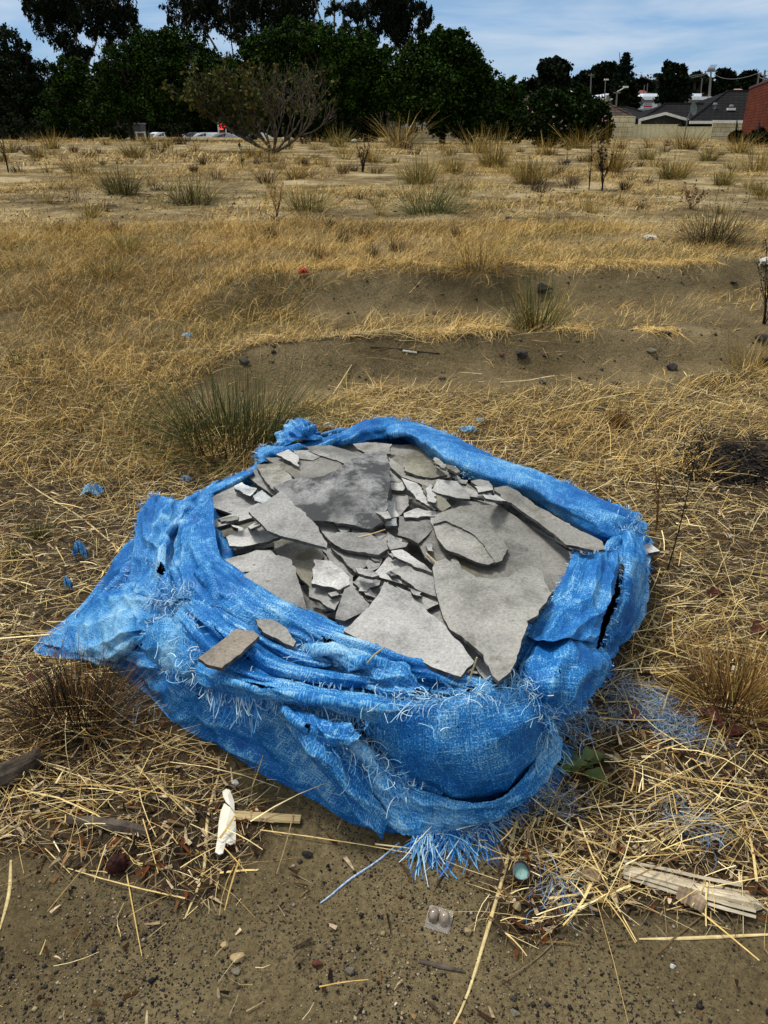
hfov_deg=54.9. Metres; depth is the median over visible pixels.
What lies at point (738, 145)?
grass tussock
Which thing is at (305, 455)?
cement chip
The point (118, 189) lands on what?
grass tussock
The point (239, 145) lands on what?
dry weed
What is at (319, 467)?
cement sheet
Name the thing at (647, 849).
straw stalk
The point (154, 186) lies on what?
dead tuft
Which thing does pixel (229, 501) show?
cement sheet
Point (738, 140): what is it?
dead tuft
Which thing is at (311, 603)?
cement sheet
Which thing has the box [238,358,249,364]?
stone
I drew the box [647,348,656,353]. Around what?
stone
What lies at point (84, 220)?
dry tuft
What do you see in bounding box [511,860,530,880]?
bottle cap
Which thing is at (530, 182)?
dead tuft
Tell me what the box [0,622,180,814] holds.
grass tussock
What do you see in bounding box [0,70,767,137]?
distant wood
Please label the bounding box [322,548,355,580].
cement sheet
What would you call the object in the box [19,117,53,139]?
shrub
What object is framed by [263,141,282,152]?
dead tuft
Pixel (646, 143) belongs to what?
dry tuft
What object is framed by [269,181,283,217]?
dry weed
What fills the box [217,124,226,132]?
price sign
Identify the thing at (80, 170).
grass tussock
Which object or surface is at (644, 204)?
dead tuft
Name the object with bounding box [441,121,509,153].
grass tussock
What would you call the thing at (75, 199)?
dead tuft
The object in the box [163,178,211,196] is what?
dry tuft
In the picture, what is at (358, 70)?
leafy tree
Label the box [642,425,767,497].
charred litter
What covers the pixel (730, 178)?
dry tuft
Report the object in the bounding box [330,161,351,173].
dead tuft
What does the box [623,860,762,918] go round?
driftwood
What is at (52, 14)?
gum tree
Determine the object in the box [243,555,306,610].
cement sheet
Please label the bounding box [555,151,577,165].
dead tuft
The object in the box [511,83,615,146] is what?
round bush
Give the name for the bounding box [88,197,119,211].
dead tuft
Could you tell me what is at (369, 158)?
grass tussock
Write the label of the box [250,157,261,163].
dead tuft
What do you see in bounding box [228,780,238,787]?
plaster chip
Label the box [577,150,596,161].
dry tuft
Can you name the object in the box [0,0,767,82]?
sky
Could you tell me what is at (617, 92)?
street lamp
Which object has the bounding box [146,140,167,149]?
dead tuft
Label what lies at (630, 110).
tiled house
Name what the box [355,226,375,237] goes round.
dead tuft
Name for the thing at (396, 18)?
gum tree
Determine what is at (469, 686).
cement chip
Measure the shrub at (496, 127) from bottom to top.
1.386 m
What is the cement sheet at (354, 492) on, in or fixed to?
on the cement chip at (325, 530)
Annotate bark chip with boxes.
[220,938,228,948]
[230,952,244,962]
[512,901,520,910]
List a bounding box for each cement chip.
[218,516,238,523]
[231,525,243,530]
[234,482,256,498]
[248,523,260,530]
[253,490,270,503]
[255,619,295,649]
[293,450,319,460]
[306,606,328,618]
[309,588,343,612]
[318,523,337,538]
[322,607,337,613]
[328,591,338,598]
[334,525,350,531]
[335,585,369,623]
[339,618,356,626]
[351,527,373,535]
[353,576,375,599]
[356,568,378,579]
[356,590,369,603]
[359,587,369,593]
[364,579,380,589]
[365,555,379,562]
[365,557,381,571]
[372,531,401,545]
[375,511,390,520]
[380,551,388,560]
[383,518,396,528]
[386,500,398,521]
[386,570,396,578]
[387,532,407,551]
[391,482,405,492]
[391,549,432,575]
[396,586,438,610]
[404,508,436,519]
[404,587,420,598]
[425,543,433,553]
[430,517,433,527]
[451,558,460,566]
[452,476,460,480]
[457,479,467,485]
[461,485,483,500]
[466,668,474,690]
[469,671,478,676]
[471,479,492,486]
[474,486,492,494]
[582,531,604,553]
[644,543,659,555]
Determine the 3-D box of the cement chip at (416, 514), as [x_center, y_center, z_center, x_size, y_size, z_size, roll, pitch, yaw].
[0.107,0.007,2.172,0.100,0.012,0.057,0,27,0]
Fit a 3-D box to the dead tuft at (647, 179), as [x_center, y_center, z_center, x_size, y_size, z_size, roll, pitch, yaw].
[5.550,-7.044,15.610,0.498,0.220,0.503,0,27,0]
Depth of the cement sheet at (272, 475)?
2.47 m
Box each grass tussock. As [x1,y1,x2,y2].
[0,135,32,152]
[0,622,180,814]
[25,127,77,148]
[34,135,122,173]
[52,318,391,493]
[62,243,148,283]
[66,198,120,218]
[68,154,167,196]
[84,218,153,254]
[101,134,161,157]
[123,155,257,209]
[229,135,272,156]
[252,176,360,215]
[277,155,318,178]
[318,126,360,146]
[328,133,409,162]
[354,162,513,219]
[361,110,446,147]
[379,148,458,186]
[403,219,562,287]
[438,147,474,173]
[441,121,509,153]
[453,121,528,167]
[471,261,603,339]
[490,149,576,185]
[515,131,577,155]
[544,123,611,148]
[569,121,648,171]
[619,618,767,772]
[633,145,670,159]
[634,185,767,250]
[643,147,712,180]
[647,117,725,148]
[690,139,731,161]
[699,163,748,185]
[699,329,767,382]
[712,129,766,153]
[717,138,767,171]
[742,175,767,197]
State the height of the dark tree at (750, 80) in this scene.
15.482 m
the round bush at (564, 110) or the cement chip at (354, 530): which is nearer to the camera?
the cement chip at (354, 530)
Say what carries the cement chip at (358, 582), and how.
on the cement chip
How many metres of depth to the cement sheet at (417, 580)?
1.85 m
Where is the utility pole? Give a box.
[704,64,717,96]
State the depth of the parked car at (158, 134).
106.30 m
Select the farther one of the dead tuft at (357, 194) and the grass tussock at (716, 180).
the grass tussock at (716, 180)
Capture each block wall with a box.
[390,121,482,140]
[610,116,635,139]
[689,120,742,138]
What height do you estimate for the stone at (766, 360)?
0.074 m
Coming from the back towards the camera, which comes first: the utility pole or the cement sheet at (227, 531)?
the utility pole
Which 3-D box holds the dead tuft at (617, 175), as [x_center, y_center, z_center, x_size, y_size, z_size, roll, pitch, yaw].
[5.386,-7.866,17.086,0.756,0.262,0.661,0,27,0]
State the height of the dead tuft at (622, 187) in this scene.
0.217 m
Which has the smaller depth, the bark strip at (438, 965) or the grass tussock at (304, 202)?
the bark strip at (438, 965)
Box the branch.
[66,814,149,835]
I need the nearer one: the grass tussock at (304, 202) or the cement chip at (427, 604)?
the cement chip at (427, 604)
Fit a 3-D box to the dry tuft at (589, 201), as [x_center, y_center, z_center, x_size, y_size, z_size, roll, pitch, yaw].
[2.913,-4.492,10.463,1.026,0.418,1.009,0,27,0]
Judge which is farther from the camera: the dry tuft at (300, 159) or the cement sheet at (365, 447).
the dry tuft at (300, 159)
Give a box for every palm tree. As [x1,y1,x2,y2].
[652,73,657,86]
[689,73,700,89]
[692,76,706,90]
[702,77,713,85]
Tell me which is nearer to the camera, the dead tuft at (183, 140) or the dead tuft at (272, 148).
the dead tuft at (272, 148)
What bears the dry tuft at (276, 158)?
on the ground at (460, 357)
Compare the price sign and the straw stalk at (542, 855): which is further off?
the price sign
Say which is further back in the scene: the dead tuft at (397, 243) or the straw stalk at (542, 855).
the dead tuft at (397, 243)
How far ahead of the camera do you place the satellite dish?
62.62 m
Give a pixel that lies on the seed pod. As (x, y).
(117, 863)
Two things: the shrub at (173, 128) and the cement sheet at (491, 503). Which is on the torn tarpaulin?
the cement sheet at (491, 503)
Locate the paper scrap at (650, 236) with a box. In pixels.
[643,234,656,238]
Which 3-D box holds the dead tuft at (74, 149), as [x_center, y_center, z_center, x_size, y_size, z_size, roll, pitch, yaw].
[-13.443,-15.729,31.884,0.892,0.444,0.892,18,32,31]
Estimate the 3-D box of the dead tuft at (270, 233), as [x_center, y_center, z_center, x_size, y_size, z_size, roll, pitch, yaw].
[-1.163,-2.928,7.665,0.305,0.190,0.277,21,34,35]
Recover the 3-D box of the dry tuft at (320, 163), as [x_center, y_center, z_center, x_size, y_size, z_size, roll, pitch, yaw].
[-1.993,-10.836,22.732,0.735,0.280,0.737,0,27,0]
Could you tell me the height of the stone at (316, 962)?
0.018 m
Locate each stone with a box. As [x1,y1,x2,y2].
[33,378,49,384]
[231,967,239,974]
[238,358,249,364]
[302,851,314,857]
[312,959,322,967]
[345,967,354,974]
[510,1008,520,1016]
[516,350,527,357]
[538,283,550,292]
[539,378,546,383]
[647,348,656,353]
[654,330,671,334]
[666,362,677,369]
[755,333,767,340]
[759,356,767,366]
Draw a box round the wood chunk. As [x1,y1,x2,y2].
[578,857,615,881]
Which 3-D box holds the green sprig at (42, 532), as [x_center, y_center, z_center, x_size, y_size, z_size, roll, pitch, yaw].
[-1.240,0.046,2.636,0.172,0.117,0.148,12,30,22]
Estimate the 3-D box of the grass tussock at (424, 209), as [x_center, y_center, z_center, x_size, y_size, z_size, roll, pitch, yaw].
[0.577,-4.323,9.783,2.279,0.704,2.167,8,28,15]
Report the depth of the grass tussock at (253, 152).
27.43 m
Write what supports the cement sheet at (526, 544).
on the cement sheet at (415, 451)
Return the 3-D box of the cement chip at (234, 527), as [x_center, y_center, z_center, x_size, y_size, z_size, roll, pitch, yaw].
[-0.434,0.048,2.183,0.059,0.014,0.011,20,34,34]
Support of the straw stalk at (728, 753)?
on the ground at (460, 357)
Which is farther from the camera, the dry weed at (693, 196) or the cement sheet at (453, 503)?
the dry weed at (693, 196)
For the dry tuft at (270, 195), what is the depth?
11.94 m
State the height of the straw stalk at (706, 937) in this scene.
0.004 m
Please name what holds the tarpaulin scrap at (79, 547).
on the ground at (460, 357)
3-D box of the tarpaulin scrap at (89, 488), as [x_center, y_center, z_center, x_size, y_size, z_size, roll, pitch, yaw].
[-1.161,-0.091,2.946,0.094,0.051,0.051,-3,27,-5]
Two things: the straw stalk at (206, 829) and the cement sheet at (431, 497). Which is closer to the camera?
the straw stalk at (206, 829)
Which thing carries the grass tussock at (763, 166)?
on the ground at (460, 357)
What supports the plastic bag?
on the ground at (460, 357)
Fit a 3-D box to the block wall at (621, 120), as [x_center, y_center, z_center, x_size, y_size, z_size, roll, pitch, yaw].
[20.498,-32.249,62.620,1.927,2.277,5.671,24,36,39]
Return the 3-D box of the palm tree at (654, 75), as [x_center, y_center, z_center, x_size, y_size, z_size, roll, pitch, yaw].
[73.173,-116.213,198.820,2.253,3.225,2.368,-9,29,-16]
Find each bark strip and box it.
[419,959,464,972]
[582,479,625,490]
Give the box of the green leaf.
[558,746,608,787]
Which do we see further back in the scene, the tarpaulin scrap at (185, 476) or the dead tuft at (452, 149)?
the dead tuft at (452, 149)
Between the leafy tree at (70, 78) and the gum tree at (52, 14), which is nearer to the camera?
the leafy tree at (70, 78)
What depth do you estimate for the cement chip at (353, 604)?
1.75 m
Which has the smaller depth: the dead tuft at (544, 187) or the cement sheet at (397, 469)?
the cement sheet at (397, 469)
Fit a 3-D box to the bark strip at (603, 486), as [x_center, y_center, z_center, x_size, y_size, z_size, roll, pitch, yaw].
[0.905,-0.107,3.016,0.235,0.013,0.034,-11,30,-21]
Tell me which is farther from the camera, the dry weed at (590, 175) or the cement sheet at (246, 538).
the dry weed at (590, 175)
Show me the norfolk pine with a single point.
(625, 68)
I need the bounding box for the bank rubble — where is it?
[0,184,767,410]
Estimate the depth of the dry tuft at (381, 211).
9.90 m
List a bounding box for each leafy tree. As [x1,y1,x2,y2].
[0,22,68,138]
[28,55,126,139]
[78,22,222,140]
[197,14,331,140]
[288,15,400,140]
[376,23,508,142]
[490,72,527,125]
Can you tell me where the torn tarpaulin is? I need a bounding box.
[34,413,653,886]
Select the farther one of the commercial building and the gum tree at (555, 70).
the gum tree at (555, 70)
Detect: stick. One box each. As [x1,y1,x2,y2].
[244,315,288,335]
[370,346,439,353]
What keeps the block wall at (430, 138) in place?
on the ground at (460, 357)
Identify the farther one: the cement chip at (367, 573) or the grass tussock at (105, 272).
the grass tussock at (105, 272)
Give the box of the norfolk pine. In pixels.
[608,52,637,87]
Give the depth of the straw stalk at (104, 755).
1.71 m
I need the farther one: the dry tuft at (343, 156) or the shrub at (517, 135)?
the shrub at (517, 135)
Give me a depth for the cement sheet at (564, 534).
2.05 m
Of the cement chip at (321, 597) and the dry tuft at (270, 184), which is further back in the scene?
the dry tuft at (270, 184)
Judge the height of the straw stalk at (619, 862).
0.005 m
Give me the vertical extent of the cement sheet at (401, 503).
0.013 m
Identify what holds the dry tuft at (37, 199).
on the ground at (460, 357)
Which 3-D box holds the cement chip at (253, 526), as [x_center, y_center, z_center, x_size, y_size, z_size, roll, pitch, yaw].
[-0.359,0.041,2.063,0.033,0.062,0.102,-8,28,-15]
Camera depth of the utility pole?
129.05 m
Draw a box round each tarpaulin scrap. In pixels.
[63,575,72,590]
[71,540,87,558]
[80,483,104,495]
[179,475,191,480]
[459,425,476,431]
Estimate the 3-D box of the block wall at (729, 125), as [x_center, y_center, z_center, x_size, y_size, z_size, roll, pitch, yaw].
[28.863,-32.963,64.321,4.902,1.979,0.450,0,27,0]
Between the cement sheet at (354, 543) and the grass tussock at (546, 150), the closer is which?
the cement sheet at (354, 543)
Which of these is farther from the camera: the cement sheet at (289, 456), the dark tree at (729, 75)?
the dark tree at (729, 75)
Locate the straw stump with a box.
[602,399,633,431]
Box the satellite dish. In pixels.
[684,102,696,137]
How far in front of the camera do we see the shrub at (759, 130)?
39.06 m
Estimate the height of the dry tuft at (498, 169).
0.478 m
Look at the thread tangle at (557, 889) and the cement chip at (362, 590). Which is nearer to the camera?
the thread tangle at (557, 889)
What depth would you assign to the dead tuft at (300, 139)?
44.38 m
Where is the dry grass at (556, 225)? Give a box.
[0,135,767,489]
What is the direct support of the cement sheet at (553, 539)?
on the torn tarpaulin
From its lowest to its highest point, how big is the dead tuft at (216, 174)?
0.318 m
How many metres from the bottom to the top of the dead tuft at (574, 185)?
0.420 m
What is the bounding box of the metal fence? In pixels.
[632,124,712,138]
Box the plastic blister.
[424,905,453,934]
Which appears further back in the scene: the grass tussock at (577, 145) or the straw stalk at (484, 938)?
the grass tussock at (577, 145)
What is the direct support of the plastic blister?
on the ground at (460, 357)
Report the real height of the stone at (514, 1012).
0.008 m
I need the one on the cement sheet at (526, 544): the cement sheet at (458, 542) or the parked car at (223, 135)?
the cement sheet at (458, 542)
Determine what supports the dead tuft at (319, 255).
on the ground at (460, 357)
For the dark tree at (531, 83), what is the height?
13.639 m
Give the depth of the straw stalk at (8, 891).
1.41 m
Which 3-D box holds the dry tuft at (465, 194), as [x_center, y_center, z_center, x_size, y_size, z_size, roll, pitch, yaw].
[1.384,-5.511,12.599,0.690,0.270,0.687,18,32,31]
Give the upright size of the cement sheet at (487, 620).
0.040 m
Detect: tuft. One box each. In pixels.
[0,151,16,161]
[0,343,34,369]
[3,160,28,172]
[14,143,40,154]
[18,181,61,202]
[19,132,39,141]
[20,147,51,161]
[24,139,51,152]
[27,156,59,172]
[30,150,42,157]
[34,214,79,231]
[42,184,91,202]
[45,146,60,154]
[45,179,67,190]
[61,208,102,225]
[65,144,79,152]
[77,145,97,156]
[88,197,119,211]
[89,165,126,187]
[91,135,115,144]
[106,220,125,232]
[132,131,168,144]
[142,175,160,186]
[145,180,164,190]
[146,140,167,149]
[150,142,172,153]
[154,174,186,190]
[158,137,175,145]
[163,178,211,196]
[166,131,188,144]
[167,132,197,144]
[185,141,208,151]
[185,165,198,171]
[188,176,222,199]
[190,150,212,164]
[207,163,226,179]
[220,150,268,165]
[241,231,258,240]
[245,160,287,183]
[248,145,280,161]
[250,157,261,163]
[252,144,294,162]
[253,175,278,187]
[259,156,293,168]
[259,188,281,199]
[261,222,286,238]
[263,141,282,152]
[280,141,297,148]
[288,153,310,163]
[292,133,321,143]
[298,167,319,176]
[298,237,328,261]
[300,156,311,166]
[301,134,333,149]
[305,152,324,159]
[308,155,326,164]
[314,151,337,167]
[324,217,339,227]
[330,146,355,159]
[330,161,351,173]
[332,140,366,153]
[335,225,353,241]
[336,186,363,197]
[346,163,365,170]
[346,186,370,199]
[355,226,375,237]
[362,190,393,207]
[364,148,389,162]
[364,162,387,174]
[365,243,384,257]
[366,204,395,215]
[381,234,416,251]
[388,153,402,162]
[392,187,415,197]
[394,136,414,148]
[403,145,421,154]
[433,138,469,154]
[433,143,462,155]
[438,155,467,165]
[442,172,479,188]
[445,222,462,236]
[450,180,476,196]
[472,189,523,211]
[491,155,526,173]
[510,169,549,190]
[513,154,547,170]
[515,147,528,151]
[524,173,561,192]
[525,158,555,170]
[544,168,585,189]
[546,165,565,177]
[551,162,570,173]
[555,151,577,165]
[555,184,621,212]
[566,170,584,184]
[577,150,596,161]
[578,202,601,213]
[599,191,640,203]
[608,166,625,177]
[610,154,641,167]
[611,176,639,187]
[618,179,637,189]
[623,171,642,180]
[631,158,651,166]
[631,196,657,208]
[637,148,675,166]
[638,175,655,183]
[640,133,663,147]
[657,141,679,151]
[663,139,675,145]
[685,142,697,149]
[709,202,733,213]
[710,155,741,168]
[713,172,743,184]
[722,172,766,189]
[725,163,747,171]
[729,133,747,144]
[739,179,767,199]
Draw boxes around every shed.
[62,124,92,137]
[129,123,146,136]
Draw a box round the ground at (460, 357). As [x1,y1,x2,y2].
[0,137,767,1023]
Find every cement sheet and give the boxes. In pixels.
[198,629,258,670]
[212,483,254,514]
[214,503,260,528]
[218,478,358,584]
[219,520,256,537]
[224,550,275,573]
[226,526,279,548]
[234,542,273,555]
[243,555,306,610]
[246,469,275,496]
[249,491,326,550]
[256,463,291,493]
[265,457,342,478]
[274,451,390,531]
[274,543,323,561]
[276,449,298,468]
[292,559,314,587]
[300,579,475,670]
[306,445,359,464]
[311,559,349,591]
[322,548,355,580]
[326,532,388,556]
[328,542,367,574]
[338,444,476,595]
[344,582,473,679]
[353,442,391,455]
[376,557,429,597]
[388,455,406,467]
[389,458,433,487]
[390,469,401,482]
[390,565,436,599]
[391,492,408,515]
[398,516,432,545]
[401,478,438,511]
[404,456,446,479]
[419,505,570,599]
[422,484,450,512]
[426,484,435,504]
[428,607,491,680]
[432,457,445,470]
[432,479,469,500]
[432,558,551,684]
[433,506,507,564]
[433,517,493,567]
[437,460,449,479]
[446,464,460,474]
[448,499,490,508]
[459,476,585,669]
[482,494,505,503]
[485,490,572,551]
[491,491,554,537]
[494,486,593,552]
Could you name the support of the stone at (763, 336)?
on the ground at (460, 357)
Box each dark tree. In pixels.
[518,77,537,93]
[569,69,589,90]
[584,60,619,95]
[608,80,643,108]
[635,77,654,92]
[653,59,693,105]
[690,70,708,93]
[702,81,730,95]
[714,66,737,84]
[728,81,756,89]
[736,68,762,89]
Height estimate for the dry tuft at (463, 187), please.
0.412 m
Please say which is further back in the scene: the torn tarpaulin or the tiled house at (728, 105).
the tiled house at (728, 105)
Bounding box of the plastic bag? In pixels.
[757,257,767,264]
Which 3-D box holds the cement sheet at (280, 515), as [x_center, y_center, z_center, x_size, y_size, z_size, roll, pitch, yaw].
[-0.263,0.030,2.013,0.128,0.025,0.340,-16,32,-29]
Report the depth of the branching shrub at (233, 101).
31.06 m
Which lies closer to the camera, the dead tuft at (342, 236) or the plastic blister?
the plastic blister
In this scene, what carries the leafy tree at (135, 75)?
on the ground at (460, 357)
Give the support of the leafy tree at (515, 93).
on the ground at (460, 357)
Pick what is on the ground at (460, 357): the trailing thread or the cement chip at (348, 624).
the trailing thread
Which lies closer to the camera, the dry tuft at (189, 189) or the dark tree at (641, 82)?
the dry tuft at (189, 189)
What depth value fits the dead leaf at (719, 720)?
1.82 m
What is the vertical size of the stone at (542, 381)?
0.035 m
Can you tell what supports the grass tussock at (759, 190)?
on the ground at (460, 357)
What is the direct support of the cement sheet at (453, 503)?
on the cement chip
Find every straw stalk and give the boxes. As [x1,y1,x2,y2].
[0,860,11,929]
[1,457,120,549]
[20,704,133,784]
[68,687,194,814]
[185,763,222,917]
[358,529,384,536]
[367,647,385,662]
[453,814,519,1023]
[467,657,476,684]
[486,849,574,860]
[532,806,700,923]
[611,818,693,876]
[639,933,767,939]
[702,695,766,802]
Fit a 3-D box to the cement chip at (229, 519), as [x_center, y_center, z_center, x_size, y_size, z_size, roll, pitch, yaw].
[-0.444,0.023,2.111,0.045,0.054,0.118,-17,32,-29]
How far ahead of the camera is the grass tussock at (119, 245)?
7.12 m
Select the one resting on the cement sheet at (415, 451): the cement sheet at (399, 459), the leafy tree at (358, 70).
the cement sheet at (399, 459)
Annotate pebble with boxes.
[465,927,471,935]
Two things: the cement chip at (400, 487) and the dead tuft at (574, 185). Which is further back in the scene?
the dead tuft at (574, 185)
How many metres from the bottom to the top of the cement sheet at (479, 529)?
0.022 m
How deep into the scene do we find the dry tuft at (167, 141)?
40.82 m
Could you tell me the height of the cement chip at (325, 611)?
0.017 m
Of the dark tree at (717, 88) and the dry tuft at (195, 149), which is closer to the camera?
the dry tuft at (195, 149)
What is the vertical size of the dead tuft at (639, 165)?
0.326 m
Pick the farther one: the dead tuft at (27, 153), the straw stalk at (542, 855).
the dead tuft at (27, 153)
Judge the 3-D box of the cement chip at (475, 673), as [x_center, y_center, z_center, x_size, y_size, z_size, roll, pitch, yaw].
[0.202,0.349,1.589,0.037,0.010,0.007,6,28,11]
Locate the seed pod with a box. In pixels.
[106,850,127,874]
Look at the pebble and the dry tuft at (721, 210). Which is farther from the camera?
the dry tuft at (721, 210)
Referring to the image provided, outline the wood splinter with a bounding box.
[232,810,300,822]
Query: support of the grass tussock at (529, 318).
on the ground at (460, 357)
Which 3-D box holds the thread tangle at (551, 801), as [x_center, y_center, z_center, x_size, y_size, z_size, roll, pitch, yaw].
[0.337,0.622,1.599,0.260,0.081,0.170,0,27,0]
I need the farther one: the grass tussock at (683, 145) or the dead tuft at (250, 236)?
the grass tussock at (683, 145)
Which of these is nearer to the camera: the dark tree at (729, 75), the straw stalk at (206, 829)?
the straw stalk at (206, 829)
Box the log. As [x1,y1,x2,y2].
[0,748,44,788]
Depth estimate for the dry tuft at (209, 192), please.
12.04 m
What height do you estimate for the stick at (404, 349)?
0.058 m
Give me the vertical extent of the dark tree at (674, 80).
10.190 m
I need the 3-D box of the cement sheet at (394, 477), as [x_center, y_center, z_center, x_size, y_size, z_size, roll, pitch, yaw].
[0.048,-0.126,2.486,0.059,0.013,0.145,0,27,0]
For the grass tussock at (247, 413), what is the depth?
3.37 m
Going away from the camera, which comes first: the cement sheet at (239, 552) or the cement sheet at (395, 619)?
the cement sheet at (395, 619)
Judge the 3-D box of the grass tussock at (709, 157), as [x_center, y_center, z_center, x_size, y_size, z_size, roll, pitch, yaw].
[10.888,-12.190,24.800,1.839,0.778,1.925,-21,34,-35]
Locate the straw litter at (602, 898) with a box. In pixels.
[0,316,767,1023]
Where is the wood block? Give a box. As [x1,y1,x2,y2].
[675,886,706,911]
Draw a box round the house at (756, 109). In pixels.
[741,80,767,145]
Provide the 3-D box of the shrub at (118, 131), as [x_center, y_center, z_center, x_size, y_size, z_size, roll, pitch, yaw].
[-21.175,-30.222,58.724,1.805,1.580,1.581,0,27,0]
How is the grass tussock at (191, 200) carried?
on the ground at (460, 357)
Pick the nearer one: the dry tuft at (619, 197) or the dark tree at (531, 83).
the dry tuft at (619, 197)
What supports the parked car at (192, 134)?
on the ground at (460, 357)
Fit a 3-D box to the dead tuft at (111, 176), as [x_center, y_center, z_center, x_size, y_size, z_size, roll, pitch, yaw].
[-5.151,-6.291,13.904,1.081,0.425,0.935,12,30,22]
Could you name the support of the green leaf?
on the ground at (460, 357)
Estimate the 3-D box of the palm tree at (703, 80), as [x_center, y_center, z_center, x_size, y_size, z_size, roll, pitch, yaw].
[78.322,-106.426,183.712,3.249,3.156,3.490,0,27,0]
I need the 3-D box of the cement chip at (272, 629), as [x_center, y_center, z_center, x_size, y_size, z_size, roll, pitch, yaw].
[-0.239,0.269,1.653,0.141,0.009,0.046,24,36,38]
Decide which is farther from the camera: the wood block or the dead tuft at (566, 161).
the dead tuft at (566, 161)
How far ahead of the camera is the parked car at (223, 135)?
100.02 m
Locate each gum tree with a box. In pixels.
[18,0,141,130]
[158,0,321,136]
[315,0,434,137]
[536,55,573,92]
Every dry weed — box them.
[0,133,8,170]
[236,142,244,167]
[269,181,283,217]
[356,141,369,171]
[536,189,542,228]
[585,137,594,189]
[596,131,615,190]
[646,444,674,531]
[657,422,717,571]
[678,179,715,208]
[756,239,767,323]
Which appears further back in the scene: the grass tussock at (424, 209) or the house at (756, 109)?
the house at (756, 109)
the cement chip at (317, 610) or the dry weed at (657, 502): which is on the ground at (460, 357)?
the dry weed at (657, 502)
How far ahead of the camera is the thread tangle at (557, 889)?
1.40 m
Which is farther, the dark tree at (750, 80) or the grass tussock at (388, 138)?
the dark tree at (750, 80)
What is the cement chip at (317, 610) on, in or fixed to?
on the torn tarpaulin
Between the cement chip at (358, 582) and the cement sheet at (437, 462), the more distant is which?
the cement sheet at (437, 462)
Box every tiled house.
[608,103,632,115]
[619,106,641,123]
[633,90,748,134]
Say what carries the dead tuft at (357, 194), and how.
on the ground at (460, 357)
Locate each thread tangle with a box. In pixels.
[91,681,167,735]
[511,773,593,831]
[521,847,594,931]
[557,686,658,752]
[596,658,742,760]
[638,785,741,871]
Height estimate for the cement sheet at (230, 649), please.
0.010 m
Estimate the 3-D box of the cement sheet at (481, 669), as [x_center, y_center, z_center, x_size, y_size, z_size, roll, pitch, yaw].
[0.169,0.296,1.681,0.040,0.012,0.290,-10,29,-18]
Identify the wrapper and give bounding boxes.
[298,267,308,273]
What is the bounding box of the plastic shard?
[215,789,235,854]
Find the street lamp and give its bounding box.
[614,86,628,105]
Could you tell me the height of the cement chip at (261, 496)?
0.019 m
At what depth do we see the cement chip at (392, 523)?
2.12 m
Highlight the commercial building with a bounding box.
[594,94,709,110]
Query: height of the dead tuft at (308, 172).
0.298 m
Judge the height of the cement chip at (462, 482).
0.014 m
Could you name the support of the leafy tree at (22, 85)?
on the ground at (460, 357)
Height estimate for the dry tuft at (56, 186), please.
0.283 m
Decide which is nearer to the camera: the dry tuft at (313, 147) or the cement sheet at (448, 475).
the cement sheet at (448, 475)
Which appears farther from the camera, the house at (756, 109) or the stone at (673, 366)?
the house at (756, 109)
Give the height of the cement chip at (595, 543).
0.012 m
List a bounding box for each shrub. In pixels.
[0,111,29,139]
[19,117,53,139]
[105,121,128,139]
[159,122,191,136]
[160,52,339,151]
[291,121,312,139]
[302,114,334,141]
[322,115,361,141]
[349,119,381,141]
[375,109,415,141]
[449,120,475,143]
[483,120,513,141]
[506,123,524,143]
[727,120,747,143]
[746,120,767,145]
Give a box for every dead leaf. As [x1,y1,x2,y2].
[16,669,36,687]
[624,708,649,722]
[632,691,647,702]
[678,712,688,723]
[696,706,722,729]
[706,585,725,597]
[723,721,748,735]
[750,619,767,635]
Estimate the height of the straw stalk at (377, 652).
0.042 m
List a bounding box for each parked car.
[150,132,164,136]
[183,132,196,136]
[190,132,216,137]
[213,133,238,137]
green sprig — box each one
[1,539,29,558]
[18,511,57,543]
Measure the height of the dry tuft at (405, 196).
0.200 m
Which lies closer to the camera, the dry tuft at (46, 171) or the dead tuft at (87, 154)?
the dry tuft at (46, 171)
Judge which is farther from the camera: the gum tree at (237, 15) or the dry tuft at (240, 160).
the gum tree at (237, 15)
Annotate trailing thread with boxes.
[320,842,398,903]
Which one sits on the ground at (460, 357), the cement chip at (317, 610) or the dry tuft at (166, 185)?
the dry tuft at (166, 185)
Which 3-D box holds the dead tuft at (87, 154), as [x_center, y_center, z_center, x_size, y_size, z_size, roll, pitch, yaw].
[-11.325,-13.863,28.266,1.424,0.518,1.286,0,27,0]
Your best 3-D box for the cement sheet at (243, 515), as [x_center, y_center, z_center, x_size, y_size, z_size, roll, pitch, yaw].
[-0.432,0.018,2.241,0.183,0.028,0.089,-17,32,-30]
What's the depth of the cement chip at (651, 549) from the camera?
2.25 m
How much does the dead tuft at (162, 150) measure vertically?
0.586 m
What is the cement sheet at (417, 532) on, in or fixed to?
on the cement sheet at (526, 544)
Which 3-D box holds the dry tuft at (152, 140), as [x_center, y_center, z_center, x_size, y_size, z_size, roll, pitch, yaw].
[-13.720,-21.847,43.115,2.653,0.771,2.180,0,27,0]

